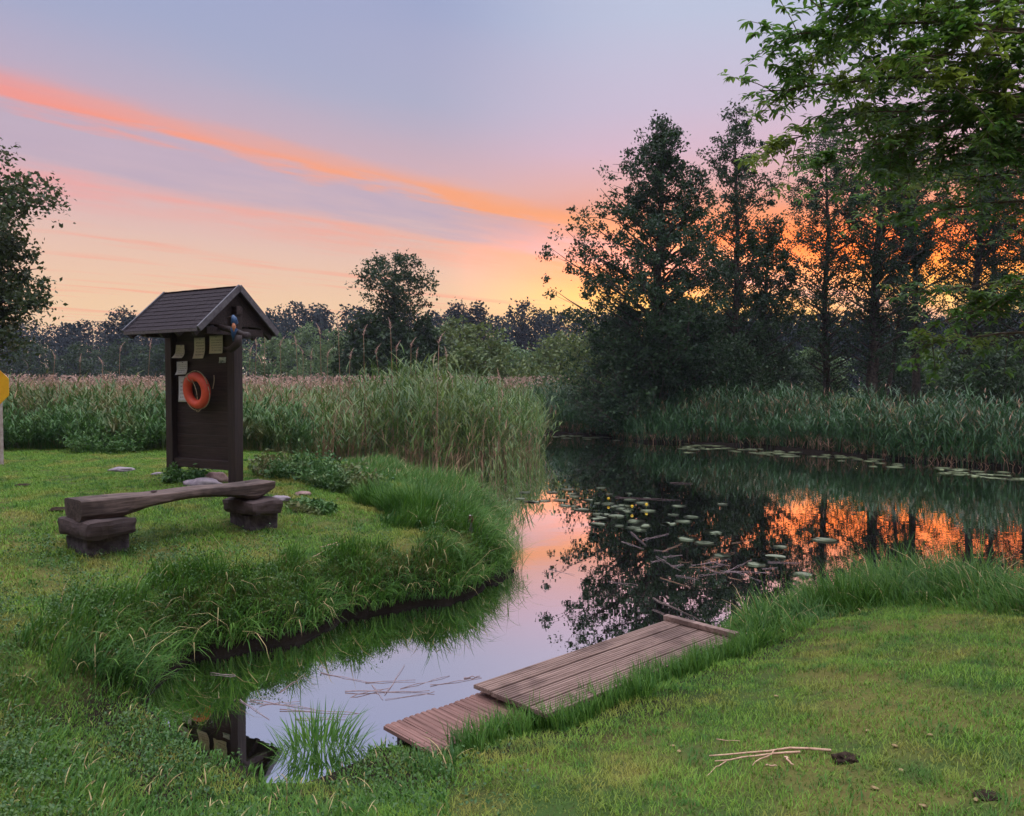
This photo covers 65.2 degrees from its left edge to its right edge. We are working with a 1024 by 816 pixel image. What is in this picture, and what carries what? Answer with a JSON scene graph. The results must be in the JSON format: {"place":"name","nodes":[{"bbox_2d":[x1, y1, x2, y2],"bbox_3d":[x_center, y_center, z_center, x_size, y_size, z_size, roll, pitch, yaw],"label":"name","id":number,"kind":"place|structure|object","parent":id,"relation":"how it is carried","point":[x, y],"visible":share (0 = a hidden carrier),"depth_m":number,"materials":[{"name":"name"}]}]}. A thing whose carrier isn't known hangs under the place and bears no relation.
{"place":"outdoors","nodes":[
{"label":"outdoors","id":0,"kind":"place"},
{"bbox_2d":[0,390,1023,815],"bbox_3d":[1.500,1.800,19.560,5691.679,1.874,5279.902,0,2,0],"label":"ground","id":1,"kind":"structure","parent":0,"point":[794,782],"depth_m":5.00,"materials":[{"name":"plant"}]},
{"bbox_2d":[0,371,8,464],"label":"yellow sign","id":2,"kind":"object","parent":1,"relation":"on","point":[4,386],"visible":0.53,"depth_m":14.47,"materials":[{"name":"paint"}]},
{"bbox_2d":[0,339,74,382],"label":"meadow bush","id":3,"kind":"object","parent":1,"relation":"on","point":[21,363],"visible":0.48,"depth_m":95.57,"materials":[{"name":"green plant"}]},
{"bbox_2d":[0,137,75,376],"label":"leafy tree","id":4,"kind":"object","parent":1,"relation":"on","point":[12,286],"visible":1,"depth_m":22.71,"materials":[{"name":"green plant"}]},
{"bbox_2d":[49,507,64,511],"bbox_3d":[-5.336,1.202,9.420,0.208,0.080,0.196,1,2,40],"label":"soil clod","id":5,"kind":"object","parent":1,"relation":"on","point":[53,509],"visible":0.58,"depth_m":9.38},
{"bbox_2d":[40,341,111,383],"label":"meadow bush","id":6,"kind":"object","parent":1,"relation":"on","point":[83,364],"visible":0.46,"depth_m":99.18,"materials":[{"name":"green plant"}]},
{"bbox_2d":[56,416,165,453],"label":"weed clump","id":7,"kind":"object","parent":1,"relation":"on","point":[111,446],"visible":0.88,"depth_m":17.08,"materials":[{"name":"plant"}]},
{"bbox_2d":[82,335,157,383],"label":"meadow bush","id":8,"kind":"object","parent":1,"relation":"on","point":[124,362],"visible":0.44,"depth_m":95.32,"materials":[{"name":"green plant"}]},
{"bbox_2d":[96,305,144,371],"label":"pine tree","id":9,"kind":"object","parent":1,"relation":"on","point":[124,320],"visible":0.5,"depth_m":136.66,"materials":[{"name":"plant"}]},
{"bbox_2d":[107,467,134,471],"bbox_3d":[-6.577,1.042,13.495,0.458,0.104,0.242,0,2,0],"label":"field stone","id":10,"kind":"object","parent":1,"relation":"on","point":[120,469],"visible":0.82,"depth_m":13.41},
{"bbox_2d":[126,339,164,384],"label":"meadow bush","id":11,"kind":"object","parent":1,"relation":"on","point":[158,361],"visible":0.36,"depth_m":91.10,"materials":[{"name":"green plant"}]},
{"bbox_2d":[58,479,281,557],"bbox_3d":[-3.708,1.201,8.924,0.694,0.609,2.287,1,2,40],"label":"log bench","id":12,"kind":"object","parent":1,"relation":"on","point":[90,524],"visible":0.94,"depth_m":8.36,"materials":[{"name":"wood"}]},
{"bbox_2d":[3,368,342,456],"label":"tall weeds","id":13,"kind":"object","parent":1,"relation":"on","point":[18,428],"visible":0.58,"depth_m":18.38,"materials":[{"name":"plant"}]},
{"bbox_2d":[153,461,215,483],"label":"weed clump","id":14,"kind":"object","parent":1,"relation":"on","point":[173,474],"visible":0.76,"depth_m":11.85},
{"bbox_2d":[121,285,278,482],"bbox_3d":[-4.595,-0.264,11.866,1.704,3.008,1.450,1,2,31],"label":"notice board","id":15,"kind":"object","parent":1,"relation":"on","point":[209,435],"visible":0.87,"depth_m":11.71,"materials":[{"name":"brown wood"}]},
{"bbox_2d":[172,345,184,357],"bbox_3d":[-5.015,-0.852,12.048,0.240,0.200,0.087,2,3,31],"label":"paper notice","id":16,"kind":"object","parent":15,"relation":"attached to","point":[180,351],"visible":1,"depth_m":12.09,"materials":[{"name":"beige paper"}]},
{"bbox_2d":[175,361,187,374],"bbox_3d":[-4.980,-0.603,12.054,0.250,0.200,0.053,-1,1,31],"label":"paper notice","id":17,"kind":"object","parent":15,"relation":"attached to","point":[182,367],"visible":1,"depth_m":12.08,"materials":[{"name":"white paper"}]},
{"bbox_2d":[178,376,186,401],"bbox_3d":[-4.926,-0.286,12.051,0.300,0.390,0.019,1,2,31],"label":"paper notice","id":18,"kind":"object","parent":15,"relation":"attached to","point":[181,398],"visible":0.31,"depth_m":12.10,"materials":[{"name":"white paper"}]},
{"bbox_2d":[183,370,210,411],"bbox_3d":[-4.626,-0.238,11.743,0.591,0.631,0.151,1,9,31],"label":"lifebuoy","id":19,"kind":"object","parent":15,"relation":"hanging from","point":[199,378],"visible":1,"depth_m":11.67,"materials":[{"name":"orange plastic"}]},
{"bbox_2d":[192,337,204,358],"bbox_3d":[-4.631,-0.888,11.837,0.240,0.310,0.053,1,2,31],"label":"paper notice","id":20,"kind":"object","parent":15,"relation":"attached to","point":[199,347],"visible":1,"depth_m":11.86,"materials":[{"name":"beige paper"}]},
{"bbox_2d":[209,335,222,353],"bbox_3d":[-4.317,-0.926,11.667,0.290,0.260,0.019,1,2,31],"label":"paper notice","id":21,"kind":"object","parent":15,"relation":"attached to","point":[216,344],"visible":1,"depth_m":11.67,"materials":[{"name":"beige paper"}]},
{"bbox_2d":[214,315,250,352],"bbox_3d":[-3.962,-1.031,11.221,0.565,0.522,0.307,1,2,31],"label":"carved bird","id":22,"kind":"object","parent":15,"relation":"attached to","point":[238,335],"visible":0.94,"depth_m":11.05},
{"bbox_2d":[183,478,222,485],"bbox_3d":[-4.381,1.094,11.369,0.679,0.208,0.274,1,2,17],"label":"field stone","id":23,"kind":"object","parent":1,"relation":"on","point":[202,481],"visible":0.53,"depth_m":11.27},
{"bbox_2d":[205,472,227,482],"bbox_3d":[-4.459,1.085,12.030,0.428,0.253,0.267,0,2,11],"label":"field stone","id":24,"kind":"object","parent":1,"relation":"on","point":[221,477],"visible":0.48,"depth_m":11.96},
{"bbox_2d":[0,489,542,815],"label":"ground weeds","id":25,"kind":"object","parent":1,"relation":"on","point":[21,757],"visible":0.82,"depth_m":5.04,"materials":[{"name":"plant"}]},
{"bbox_2d":[242,332,315,385],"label":"meadow bush","id":26,"kind":"object","parent":1,"relation":"on","point":[271,348],"visible":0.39,"depth_m":87.17,"materials":[{"name":"green plant"}]},
{"bbox_2d":[272,495,289,500],"bbox_3d":[-3.129,1.232,10.857,0.274,0.103,0.198,0,2,0],"label":"field stone","id":27,"kind":"object","parent":1,"relation":"on","point":[284,498],"visible":0.61,"depth_m":10.80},
{"bbox_2d":[4,353,565,472],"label":"dry reeds","id":28,"kind":"object","parent":1,"relation":"on","point":[365,451],"visible":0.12,"depth_m":23.24,"materials":[{"name":"plant"}]},
{"bbox_2d":[5,343,567,589],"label":"reeds","id":29,"kind":"object","parent":1,"relation":"on","point":[463,394],"visible":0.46,"depth_m":23.20,"materials":[{"name":"plant"}]},
{"bbox_2d":[6,372,569,390],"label":"reed plume grass","id":30,"kind":"structure","parent":1,"relation":"on","point":[74,378],"depth_m":41.73,"materials":[{"name":"plant"}]},
{"bbox_2d":[256,321,338,384],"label":"meadow bush","id":31,"kind":"object","parent":1,"relation":"on","point":[309,339],"visible":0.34,"depth_m":91.19,"materials":[{"name":"green plant"}]},
{"bbox_2d":[244,439,358,480],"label":"weed clump","id":32,"kind":"object","parent":1,"relation":"on","point":[281,467],"visible":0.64,"depth_m":12.94,"materials":[{"name":"plant"}]},
{"bbox_2d":[294,491,311,495],"bbox_3d":[-3.003,1.236,11.495,0.249,0.086,0.166,0,2,0],"label":"field stone","id":33,"kind":"object","parent":1,"relation":"on","point":[304,493],"visible":0.82,"depth_m":11.45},
{"bbox_2d":[283,495,340,514],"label":"weed clump","id":34,"kind":"object","parent":1,"relation":"on","point":[302,504],"visible":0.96,"depth_m":10.46,"materials":[{"name":"plant"}]},
{"bbox_2d":[289,325,361,384],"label":"meadow bush","id":35,"kind":"object","parent":1,"relation":"on","point":[320,368],"visible":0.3,"depth_m":84.97,"materials":[{"name":"green plant"}]},
{"bbox_2d":[327,347,332,414],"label":"dry reed stalk","id":36,"kind":"object","parent":1,"relation":"on","point":[327,375],"visible":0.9,"depth_m":25.48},
{"bbox_2d":[336,318,341,459],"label":"dry reed stalk","id":37,"kind":"object","parent":1,"relation":"on","point":[339,374],"visible":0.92,"depth_m":22.47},
{"bbox_2d":[289,456,395,494],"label":"weed clump","id":38,"kind":"object","parent":1,"relation":"on","point":[326,477],"visible":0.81,"depth_m":12.28,"materials":[{"name":"plant"}]},
{"bbox_2d":[323,307,396,388],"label":"meadow bush","id":39,"kind":"object","parent":1,"relation":"on","point":[361,322],"visible":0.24,"depth_m":54.30,"materials":[{"name":"green plant"}]},
{"bbox_2d":[343,472,412,506],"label":"grass tussock","id":40,"kind":"object","parent":1,"relation":"on","point":[365,497],"depth_m":11.46,"materials":[{"name":"plant"}]},
{"bbox_2d":[329,249,450,382],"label":"lone tree","id":41,"kind":"object","parent":1,"relation":"on","point":[395,292],"visible":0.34,"depth_m":54.92,"materials":[{"name":"green plant"}]},
{"bbox_2d":[337,317,444,392],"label":"meadow bush","id":42,"kind":"object","parent":1,"relation":"on","point":[384,333],"visible":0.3,"depth_m":52.94,"materials":[{"name":"green plant"}]},
{"bbox_2d":[362,468,473,519],"bbox_3d":[-1.288,1.171,11.061,1.610,0.786,1.642,-1,2,-32],"label":"grass tussock","id":43,"kind":"object","parent":1,"relation":"on","point":[411,494],"depth_m":10.84,"materials":[{"name":"plant"}]},
{"bbox_2d":[400,310,458,372],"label":"meadow bush","id":44,"kind":"object","parent":1,"relation":"on","point":[425,332],"visible":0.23,"depth_m":55.45,"materials":[{"name":"green plant"}]},
{"bbox_2d":[440,299,477,349],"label":"pine tree","id":45,"kind":"object","parent":1,"relation":"on","point":[453,311],"visible":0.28,"depth_m":136.84,"materials":[{"name":"plant"}]},
{"bbox_2d":[383,692,536,753],"bbox_3d":[-0.340,2.163,5.403,0.874,0.126,0.577,-2,2,-43],"label":"landing step","id":46,"kind":"object","parent":1,"relation":"on","point":[416,727],"visible":0.53,"depth_m":5.38,"materials":[{"name":"brown wood"}]},
{"bbox_2d":[428,734,501,755],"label":"grass tuft","id":47,"kind":"object","parent":1,"relation":"on","point":[470,747],"visible":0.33,"depth_m":4.95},
{"bbox_2d":[430,315,501,366],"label":"meadow bush","id":48,"kind":"object","parent":1,"relation":"on","point":[445,327],"visible":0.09,"depth_m":61.38,"materials":[{"name":"green plant"}]},
{"bbox_2d":[425,338,512,390],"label":"meadow bush","id":49,"kind":"object","parent":1,"relation":"on","point":[471,360],"visible":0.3,"depth_m":49.41,"materials":[{"name":"green plant"}]},
{"bbox_2d":[456,300,492,362],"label":"pine tree","id":50,"kind":"object","parent":1,"relation":"on","point":[481,313],"visible":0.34,"depth_m":137.09,"materials":[{"name":"plant"}]},
{"bbox_2d":[438,317,534,391],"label":"meadow bush","id":51,"kind":"object","parent":1,"relation":"on","point":[474,336],"visible":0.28,"depth_m":57.49,"materials":[{"name":"green plant"}]},
{"bbox_2d":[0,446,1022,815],"bbox_3d":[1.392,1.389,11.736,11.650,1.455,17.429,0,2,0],"label":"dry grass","id":52,"kind":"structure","parent":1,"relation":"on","point":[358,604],"depth_m":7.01,"materials":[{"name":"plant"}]},
{"bbox_2d":[0,449,1023,815],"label":"bank grass","id":53,"kind":"structure","parent":1,"relation":"on","point":[988,583],"depth_m":7.22,"materials":[{"name":"plant"}]},
{"bbox_2d":[0,300,1023,396],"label":"distant forest","id":54,"kind":"object","parent":1,"relation":"on","point":[73,333],"visible":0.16,"depth_m":142.95,"materials":[{"name":"leaves"},{"name":"bark"}]},
{"bbox_2d":[488,339,540,379],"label":"meadow bush","id":55,"kind":"object","parent":1,"relation":"on","point":[518,351],"visible":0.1,"depth_m":65.20,"materials":[{"name":"green plant"}]},
{"bbox_2d":[495,297,544,360],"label":"tree","id":56,"kind":"object","parent":1,"relation":"on","point":[521,333],"visible":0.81,"depth_m":137.30,"materials":[{"name":"plant"}]},
{"bbox_2d":[512,347,561,378],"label":"meadow bush","id":57,"kind":"object","parent":1,"relation":"on","point":[529,354],"visible":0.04,"depth_m":69.30,"materials":[{"name":"green plant"}]},
{"bbox_2d":[516,330,604,387],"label":"meadow bush","id":58,"kind":"object","parent":1,"relation":"on","point":[551,341],"visible":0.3,"depth_m":63.25,"materials":[{"name":"green plant"}]},
{"bbox_2d":[533,322,635,398],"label":"pale bush","id":59,"kind":"object","parent":1,"relation":"on","point":[582,354],"visible":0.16,"depth_m":51.54,"materials":[{"name":"green plant"}]},
{"bbox_2d":[437,626,760,752],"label":"grass","id":60,"kind":"structure","parent":1,"relation":"on","point":[583,712],"depth_m":5.59,"materials":[{"name":"plant"}]},
{"bbox_2d":[474,614,738,717],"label":"jetty","id":61,"kind":"object","parent":1,"relation":"on","point":[547,679],"visible":0.66,"depth_m":6.25,"materials":[{"name":"brown weathered grey-brown wood planks"}]},
{"bbox_2d":[546,310,690,435],"bbox_3d":[5.160,-1.583,36.496,7.323,5.786,7.636,0,2,0],"label":"willow bush","id":62,"kind":"object","parent":1,"relation":"on","point":[602,416],"visible":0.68,"depth_m":35.63,"materials":[{"name":"plant"}]},
{"bbox_2d":[535,109,737,431],"bbox_3d":[6.294,-6.282,36.991,9.868,14.852,10.627,-1,2,-37],"label":"alder tree","id":63,"kind":"object","parent":1,"relation":"on","point":[673,309],"visible":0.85,"depth_m":35.67,"materials":[{"name":"green plant"}]},
{"bbox_2d":[613,673,678,705],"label":"grass tuft","id":64,"kind":"object","parent":1,"relation":"on","point":[651,689],"visible":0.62,"depth_m":5.67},
{"bbox_2d":[633,314,760,427],"bbox_3d":[8.351,-1.942,37.509,7.322,5.993,6.780,0,2,0],"label":"willow bush","id":65,"kind":"object","parent":1,"relation":"on","point":[713,351],"visible":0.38,"depth_m":36.27,"materials":[{"name":"plant"}]},
{"bbox_2d":[687,101,797,395],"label":"alder tree","id":66,"kind":"object","parent":1,"relation":"on","point":[736,209],"visible":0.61,"depth_m":40.23,"materials":[{"name":"green plant"}]},
{"bbox_2d":[700,325,798,425],"bbox_3d":[10.703,-1.462,38.467,5.091,4.992,5.304,2,2,44],"label":"willow bush","id":67,"kind":"object","parent":1,"relation":"on","point":[749,364],"visible":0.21,"depth_m":37.85,"materials":[{"name":"plant"}]},
{"bbox_2d":[720,607,791,647],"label":"grass tuft","id":68,"kind":"object","parent":1,"relation":"on","point":[763,632],"visible":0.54,"depth_m":6.94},
{"bbox_2d":[715,751,799,761],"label":"dry stalk","id":69,"kind":"object","parent":1,"relation":"on","point":[785,752],"visible":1,"depth_m":3.92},
{"bbox_2d":[713,213,823,389],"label":"alder tree","id":70,"kind":"object","parent":1,"relation":"on","point":[791,273],"visible":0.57,"depth_m":41.06,"materials":[{"name":"green plant"}]},
{"bbox_2d":[516,371,1023,469],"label":"bank reeds","id":71,"kind":"object","parent":1,"relation":"on","point":[990,436],"visible":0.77,"depth_m":28.50,"materials":[{"name":"plant"}]},
{"bbox_2d":[709,747,830,756],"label":"dry stalk","id":72,"kind":"object","parent":1,"relation":"on","point":[805,748],"visible":1,"depth_m":3.97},
{"bbox_2d":[752,341,821,404],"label":"dark bush","id":73,"kind":"object","parent":1,"relation":"on","point":[801,373],"visible":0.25,"depth_m":55.01,"materials":[{"name":"green plant"}]},
{"bbox_2d":[780,343,857,405],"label":"pale bush","id":74,"kind":"object","parent":1,"relation":"on","point":[821,388],"visible":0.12,"depth_m":58.90,"materials":[{"name":"green plant"}]},
{"bbox_2d":[757,134,890,412],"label":"alder tree","id":75,"kind":"object","parent":1,"relation":"on","point":[816,205],"visible":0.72,"depth_m":42.21,"materials":[{"name":"green plant"}]},
{"bbox_2d":[777,550,910,613],"bbox_3d":[3.432,1.778,8.213,1.442,0.720,1.441,0,2,0],"label":"grass clump","id":76,"kind":"object","parent":1,"relation":"on","point":[839,587],"visible":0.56,"depth_m":8.03,"materials":[{"name":"plant"}]},
{"bbox_2d":[831,751,861,764],"bbox_3d":[1.583,1.661,3.788,0.140,0.042,0.117,1,2,20],"label":"soil clod","id":77,"kind":"object","parent":1,"relation":"on","point":[840,757],"visible":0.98,"depth_m":3.78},
{"bbox_2d":[844,408,895,450],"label":"willow bush","id":78,"kind":"object","parent":1,"relation":"on","point":[870,437],"visible":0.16,"depth_m":26.93,"materials":[{"name":"green plant"}]},
{"bbox_2d":[718,0,1023,384],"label":"maple tree","id":79,"kind":"object","parent":1,"relation":"on","point":[999,137],"visible":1,"depth_m":6.90,"materials":[{"name":"green plant"}]},
{"bbox_2d":[812,113,944,409],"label":"alder tree","id":80,"kind":"object","parent":1,"relation":"on","point":[873,355],"visible":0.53,"depth_m":41.38,"materials":[{"name":"green plant"}]},
{"bbox_2d":[845,342,946,406],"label":"dark bush","id":81,"kind":"object","parent":1,"relation":"on","point":[902,376],"visible":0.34,"depth_m":56.95,"materials":[{"name":"green plant"}]},
{"bbox_2d":[818,531,989,583],"bbox_3d":[4.482,1.746,9.209,1.942,0.940,1.977,0,2,0],"label":"grass clump","id":82,"kind":"object","parent":1,"relation":"on","point":[890,558],"visible":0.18,"depth_m":9.38,"materials":[{"name":"plant"}]},
{"bbox_2d":[870,196,946,412],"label":"alder tree","id":83,"kind":"object","parent":1,"relation":"on","point":[920,277],"visible":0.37,"depth_m":42.66,"materials":[{"name":"green plant"}]},
{"bbox_2d":[855,118,978,410],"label":"alder tree","id":84,"kind":"object","parent":1,"relation":"on","point":[916,377],"visible":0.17,"depth_m":43.11,"materials":[{"name":"green plant"}]},
{"bbox_2d":[904,345,953,403],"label":"pale bush","id":85,"kind":"object","parent":1,"relation":"on","point":[922,360],"visible":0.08,"depth_m":63.30,"materials":[{"name":"green plant"}]},
{"bbox_2d":[885,403,975,456],"bbox_3d":[13.383,0.708,25.658,2.898,1.744,2.404,0,2,9],"label":"willow bush","id":86,"kind":"object","parent":1,"relation":"on","point":[932,435],"visible":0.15,"depth_m":25.44,"materials":[{"name":"green plant"}]},
{"bbox_2d":[921,104,1023,399],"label":"alder tree","id":87,"kind":"object","parent":1,"relation":"on","point":[976,267],"visible":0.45,"depth_m":42.55,"materials":[{"name":"green plant"}]},
{"bbox_2d":[926,333,1022,401],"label":"dark bush","id":88,"kind":"object","parent":1,"relation":"on","point":[944,369],"visible":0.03,"depth_m":54.96,"materials":[{"name":"green plant"}]},
{"bbox_2d":[930,341,1023,428],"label":"willow bush","id":89,"kind":"object","parent":1,"relation":"on","point":[998,384],"visible":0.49,"depth_m":33.41,"materials":[{"name":"green plant"}]},
{"bbox_2d":[947,167,1023,396],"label":"alder tree","id":90,"kind":"object","parent":1,"relation":"on","point":[1013,323],"visible":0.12,"depth_m":44.61,"materials":[{"name":"green plant"}]},
{"bbox_2d":[973,789,1001,800],"bbox_3d":[1.954,1.589,3.285,0.119,0.013,0.099,-1,2,-17],"label":"soil clod","id":91,"kind":"object","parent":1,"relation":"on","point":[983,793],"visible":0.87,"depth_m":3.28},
{"bbox_2d":[959,121,1023,401],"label":"alder tree","id":92,"kind":"object","parent":1,"relation":"on","point":[1020,255],"visible":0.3,"depth_m":41.69,"materials":[{"name":"green plant"}]},
{"bbox_2d":[0,0,1023,384],"label":"sky","id":93,"kind":"structure","parent":0,"point":[268,148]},
{"bbox_2d":[148,434,1023,782],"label":"water","id":94,"kind":"structure","parent":0,"point":[536,610],"depth_m":10.64,"materials":[{"name":"liquid"}]},
{"bbox_2d":[249,699,316,709],"bbox_3d":[-1.708,2.223,5.997,0.602,0.022,0.010,0,2,17],"label":"floating straw","id":95,"kind":"object","parent":94,"relation":"on","point":[279,704],"visible":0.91,"depth_m":6.00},
{"bbox_2d":[280,709,359,713],"bbox_3d":[-1.412,2.227,5.874,0.606,0.016,0.009,0,2,6],"label":"floating straw","id":96,"kind":"object","parent":94,"relation":"on","point":[315,710],"visible":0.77,"depth_m":5.88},
{"bbox_2d":[261,699,380,770],"bbox_3d":[-1.275,2.140,5.256,0.848,0.380,0.801,0,2,0],"label":"grass tussock","id":97,"kind":"object","parent":94,"relation":"in","point":[314,728],"depth_m":5.32,"materials":[{"name":"plant"}]},
{"bbox_2d":[345,690,429,691],"bbox_3d":[-0.975,2.214,6.251,0.660,0.019,0.017,0,2,0],"label":"floating straw","id":98,"kind":"object","parent":94,"relation":"on","point":[383,691],"visible":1,"depth_m":6.25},
{"bbox_2d":[388,317,393,457],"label":"dry reed stalk","id":99,"kind":"object","parent":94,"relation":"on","point":[392,385],"visible":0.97,"depth_m":22.49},
{"bbox_2d":[436,334,442,469],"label":"dry reed stalk","id":100,"kind":"object","parent":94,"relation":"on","point":[437,398],"visible":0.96,"depth_m":21.49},
{"bbox_2d":[496,369,500,466],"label":"dry reed stalk","id":101,"kind":"object","parent":94,"relation":"on","point":[498,419],"visible":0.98,"depth_m":23.52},
{"bbox_2d":[652,597,700,620],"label":"broken branch","id":102,"kind":"object","parent":94,"relation":"on","point":[655,599],"visible":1,"depth_m":8.38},
{"bbox_2d":[677,536,697,540],"bbox_3d":[2.738,2.028,12.478,0.325,0.003,0.375,1,2,18],"label":"lily pad","id":103,"kind":"object","parent":94,"relation":"on","point":[691,538],"visible":1,"depth_m":12.45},
{"bbox_2d":[694,540,715,543],"bbox_3d":[2.928,2.039,12.158,0.332,0.003,0.293,0,2,-10],"label":"lily pad","id":104,"kind":"object","parent":94,"relation":"on","point":[704,542],"visible":1,"depth_m":12.14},
{"bbox_2d":[713,553,730,556],"bbox_3d":[2.939,2.064,11.233,0.274,0.003,0.241,0,2,10],"label":"lily pad","id":105,"kind":"object","parent":94,"relation":"on","point":[723,555],"visible":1,"depth_m":11.21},
{"bbox_2d":[746,561,767,565],"bbox_3d":[3.278,2.080,10.693,0.294,0.003,0.258,0,2,16],"label":"lily pad","id":106,"kind":"object","parent":94,"relation":"on","point":[756,563],"visible":1,"depth_m":10.70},
{"bbox_2d":[763,554,787,559],"bbox_3d":[3.667,2.067,11.119,0.328,0.003,0.372,0,2,10],"label":"lily pad","id":107,"kind":"object","parent":94,"relation":"on","point":[774,556],"visible":1,"depth_m":11.14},
{"bbox_2d":[791,571,813,576],"bbox_3d":[3.658,2.099,10.098,0.313,0.003,0.276,-2,2,-45],"label":"lily pad","id":108,"kind":"object","parent":94,"relation":"on","point":[805,574],"visible":0.84,"depth_m":10.09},
{"bbox_2d":[810,537,839,541],"bbox_3d":[4.819,2.031,12.357,0.379,0.003,0.430,-1,2,-41],"label":"lily pad","id":109,"kind":"object","parent":94,"relation":"on","point":[820,539],"visible":1,"depth_m":12.36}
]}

